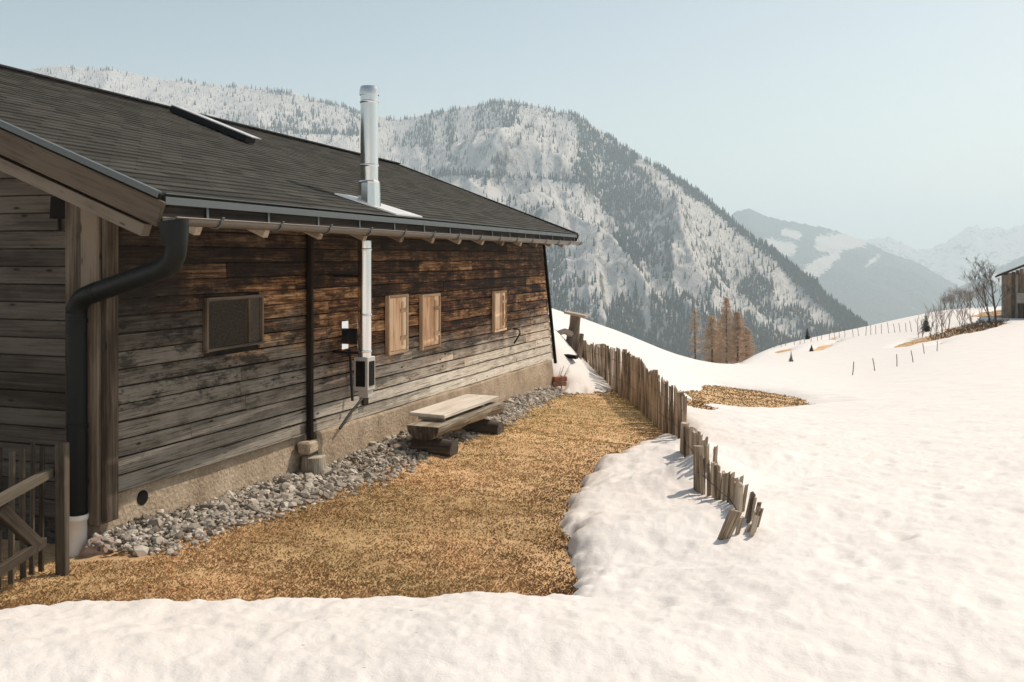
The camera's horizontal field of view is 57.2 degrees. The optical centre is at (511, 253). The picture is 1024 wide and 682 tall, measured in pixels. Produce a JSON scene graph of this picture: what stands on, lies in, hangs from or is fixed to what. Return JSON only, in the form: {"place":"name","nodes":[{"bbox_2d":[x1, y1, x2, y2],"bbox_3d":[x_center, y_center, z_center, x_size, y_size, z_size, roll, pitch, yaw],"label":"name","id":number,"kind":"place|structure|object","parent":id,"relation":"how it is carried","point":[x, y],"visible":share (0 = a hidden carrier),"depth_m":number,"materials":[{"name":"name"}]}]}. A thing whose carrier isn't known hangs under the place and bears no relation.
{"place":"outdoors","nodes":[
{"label":"outdoors","id":0,"kind":"place"},
{"bbox_2d":[27,66,841,363],"bbox_3d":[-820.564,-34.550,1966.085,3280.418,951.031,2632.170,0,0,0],"label":"mountain","id":1,"kind":"structure","parent":0,"point":[525,151],"depth_m":1822.50,"materials":[{"name":"white snow"}]},
{"bbox_2d":[33,65,847,339],"bbox_3d":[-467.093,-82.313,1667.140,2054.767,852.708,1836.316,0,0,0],"label":"bare woodland","id":2,"kind":"object","parent":1,"relation":"on","point":[677,210],"visible":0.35,"depth_m":1848.22,"materials":[{"name":"grey plant"}]},
{"bbox_2d":[47,64,869,363],"bbox_3d":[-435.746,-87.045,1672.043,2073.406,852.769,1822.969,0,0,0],"label":"mountain forest","id":3,"kind":"object","parent":1,"relation":"on","point":[834,307],"visible":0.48,"depth_m":1624.98,"materials":[{"name":"plant"}]},
{"bbox_2d":[0,310,1019,609],"bbox_3d":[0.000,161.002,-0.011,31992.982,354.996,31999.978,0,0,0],"label":"ground","id":4,"kind":"structure","parent":0,"point":[122,554],"depth_m":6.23,"materials":[{"name":"brown plant"}]},
{"bbox_2d":[0,442,69,588],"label":"garden gate","id":5,"kind":"structure","parent":4,"relation":"on","point":[12,521],"depth_m":5.25,"materials":[{"name":"brown wood"}]},
{"bbox_2d":[79,536,118,556],"bbox_3d":[-2.559,1.829,5.847,0.244,0.141,0.191,0,0,0],"label":"boulder","id":6,"kind":"object","parent":4,"relation":"on","point":[89,551],"visible":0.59,"depth_m":5.78,"materials":[{"name":"grey stone"}]},
{"bbox_2d":[0,64,582,556],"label":"alpine hut","id":7,"kind":"object","parent":4,"relation":"on","point":[196,308],"visible":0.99,"depth_m":7.19,"materials":[{"name":"brown wood"}]},
{"bbox_2d":[203,294,264,352],"bbox_3d":[-2.123,0.522,7.199,0.039,0.405,0.735,0,0,19],"label":"window","id":8,"kind":"structure","parent":7,"relation":"in","point":[229,322],"depth_m":7.18,"materials":[{"name":"brown wood"}]},
{"bbox_2d":[297,439,326,473],"bbox_3d":[-1.712,1.806,8.119,0.232,0.386,0.235,0,0,18],"label":"stump post","id":9,"kind":"object","parent":4,"relation":"on","point":[313,463],"visible":0.75,"depth_m":8.04,"materials":[{"name":"brown wood"}]},
{"bbox_2d":[85,382,578,556],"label":"gravel","id":10,"kind":"structure","parent":4,"relation":"on","point":[287,491],"depth_m":7.14,"materials":[{"name":"grey gravel"}]},
{"bbox_2d":[407,394,504,456],"bbox_3d":[-0.583,1.803,9.808,0.536,0.438,1.633,0,0,22],"label":"log bench","id":11,"kind":"object","parent":4,"relation":"on","point":[468,412],"visible":0.93,"depth_m":9.48,"materials":[{"name":"brown wood"}]},
{"bbox_2d":[557,311,587,352],"bbox_3d":[1.081,1.666,17.431,0.695,1.204,0.437,0,0,0],"label":"trough post","id":12,"kind":"object","parent":4,"relation":"on","point":[572,332],"visible":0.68,"depth_m":17.40,"materials":[{"name":"brown wood"}]},
{"bbox_2d":[577,333,763,539],"bbox_3d":[1.545,1.920,11.983,0.844,0.986,12.773,0,0,0],"label":"picket fence","id":13,"kind":"object","parent":4,"relation":"on","point":[634,381],"visible":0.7,"depth_m":11.01,"materials":[{"name":"brown wood"}]},
{"bbox_2d":[685,308,704,360],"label":"larch","id":14,"kind":"object","parent":4,"relation":"on","point":[695,342],"visible":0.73,"depth_m":91.93,"materials":[{"name":"brown plant"}]},
{"bbox_2d":[708,322,728,363],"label":"larch","id":15,"kind":"object","parent":4,"relation":"on","point":[718,324],"visible":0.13,"depth_m":111.88,"materials":[{"name":"brown plant"}]},
{"bbox_2d":[708,297,745,363],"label":"larch","id":16,"kind":"object","parent":4,"relation":"on","point":[726,312],"visible":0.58,"depth_m":99.92,"materials":[{"name":"brown plant"}]},
{"bbox_2d":[718,312,755,363],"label":"larch","id":17,"kind":"object","parent":4,"relation":"on","point":[735,339],"visible":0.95,"depth_m":96.81,"materials":[{"name":"brown plant"}]},
{"bbox_2d":[734,327,757,362],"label":"larch","id":18,"kind":"object","parent":4,"relation":"on","point":[747,330],"visible":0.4,"depth_m":103.74,"materials":[{"name":"brown plant"}]},
{"bbox_2d":[914,306,934,336],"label":"sapling","id":19,"kind":"object","parent":4,"relation":"on","point":[923,327],"visible":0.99,"depth_m":69.98,"materials":[{"name":"plant"}]},
{"bbox_2d":[930,304,942,335],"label":"sapling","id":20,"kind":"object","parent":4,"relation":"on","point":[938,309],"visible":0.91,"depth_m":68.97,"materials":[{"name":"plant"}]},
{"bbox_2d":[936,299,958,335],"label":"sapling","id":21,"kind":"object","parent":4,"relation":"on","point":[943,316],"visible":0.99,"depth_m":67.97,"materials":[{"name":"plant"}]},
{"bbox_2d":[951,302,969,331],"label":"sapling","id":22,"kind":"object","parent":4,"relation":"on","point":[964,317],"visible":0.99,"depth_m":70.02,"materials":[{"name":"plant"}]},
{"bbox_2d":[926,317,1009,340],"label":"scrub","id":23,"kind":"object","parent":4,"relation":"on","point":[985,324],"visible":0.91,"depth_m":71.70,"materials":[{"name":"brown plant"}]},
{"bbox_2d":[958,260,993,321],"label":"bare tree","id":24,"kind":"object","parent":4,"relation":"on","point":[985,299],"visible":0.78,"depth_m":78.43,"materials":[{"name":"brown plant"}]},
{"bbox_2d":[964,288,989,327],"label":"sapling","id":25,"kind":"object","parent":4,"relation":"on","point":[970,317],"visible":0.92,"depth_m":72.90,"materials":[{"name":"plant"}]},
{"bbox_2d":[964,253,1011,326],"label":"bare tree","id":26,"kind":"object","parent":4,"relation":"on","point":[988,280],"visible":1,"depth_m":72.47,"materials":[{"name":"brown plant"}]},
{"bbox_2d":[995,264,1023,318],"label":"barn","id":27,"kind":"structure","parent":4,"relation":"on","point":[1012,303],"depth_m":79.63,"materials":[{"name":"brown wood"}]},
{"bbox_2d":[0,306,1023,681],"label":"snow","id":28,"kind":"structure","parent":0,"point":[884,542],"depth_m":4.63,"materials":[{"name":"white snow"}]},
{"bbox_2d":[552,381,566,385],"bbox_3d":[0.756,2.072,15.024,0.222,0.075,0.114,0,0,-11],"label":"brick","id":29,"kind":"object","parent":28,"relation":"on","point":[558,383],"visible":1,"depth_m":14.98,"materials":[{"name":"brown brick"}]},
{"bbox_2d":[553,376,566,381],"bbox_3d":[0.761,1.998,15.044,0.222,0.075,0.114,0,0,-25],"label":"brick","id":30,"kind":"object","parent":29,"relation":"on","point":[557,378],"visible":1,"depth_m":15.00,"materials":[{"name":"brown brick"}]},
{"bbox_2d":[564,354,577,358],"bbox_3d":[0.980,1.748,16.069,0.290,0.086,0.169,0,0,21],"label":"board","id":31,"kind":"object","parent":28,"relation":"on","point":[571,356],"visible":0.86,"depth_m":15.98,"materials":[{"name":"brown wood"}]},
{"bbox_2d":[697,315,725,362],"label":"larch","id":32,"kind":"object","parent":28,"relation":"on","point":[711,336],"visible":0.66,"depth_m":95.88,"materials":[{"name":"brown plant"}]},
{"bbox_2d":[805,328,809,339],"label":"conifer","id":33,"kind":"object","parent":28,"relation":"on","point":[807,335],"visible":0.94,"depth_m":86.46,"materials":[{"name":"green plant"}]},
{"bbox_2d":[920,313,932,331],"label":"conifer","id":34,"kind":"object","parent":28,"relation":"on","point":[927,328],"visible":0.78,"depth_m":72.84,"materials":[{"name":"green plant"}]},
{"bbox_2d":[940,290,956,309],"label":"bare bush","id":35,"kind":"object","parent":28,"relation":"on","point":[947,300],"visible":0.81,"depth_m":108.15,"materials":[{"name":"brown plant"}]},
{"bbox_2d":[944,285,966,308],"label":"bare bush","id":36,"kind":"object","parent":28,"relation":"on","point":[952,295],"visible":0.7,"depth_m":105.86,"materials":[{"name":"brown plant"}]},
{"bbox_2d":[950,279,979,307],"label":"bare bush","id":37,"kind":"object","parent":28,"relation":"on","point":[968,297],"visible":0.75,"depth_m":103.97,"materials":[{"name":"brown plant"}]},
{"bbox_2d":[961,283,995,307],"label":"bare bush","id":38,"kind":"object","parent":28,"relation":"on","point":[971,296],"visible":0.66,"depth_m":98.30,"materials":[{"name":"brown plant"}]},
{"bbox_2d":[0,0,1023,250],"label":"sky","id":39,"kind":"structure","parent":0,"point":[903,120],"materials":[{"name":"blue"}]},
{"bbox_2d":[610,310,1019,409],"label":"meadow grass","id":40,"kind":"structure","parent":0,"point":[693,402],"depth_m":24.51,"materials":[{"name":"beige plant"}]},
{"bbox_2d":[730,208,957,324],"bbox_3d":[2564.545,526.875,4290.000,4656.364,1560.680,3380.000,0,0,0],"label":"mountain","id":41,"kind":"structure","parent":0,"point":[870,284],"depth_m":4486.89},
{"bbox_2d":[864,225,1023,286],"bbox_3d":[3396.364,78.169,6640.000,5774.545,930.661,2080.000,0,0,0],"label":"hazy range","id":42,"kind":"structure","parent":0,"point":[994,246],"depth_m":6965.38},
{"bbox_2d":[935,256,1023,310],"bbox_3d":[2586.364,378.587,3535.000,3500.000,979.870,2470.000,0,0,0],"label":"shoulder","id":43,"kind":"object","parent":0,"point":[1009,266],"visible":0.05,"depth_m":4007.10}
]}

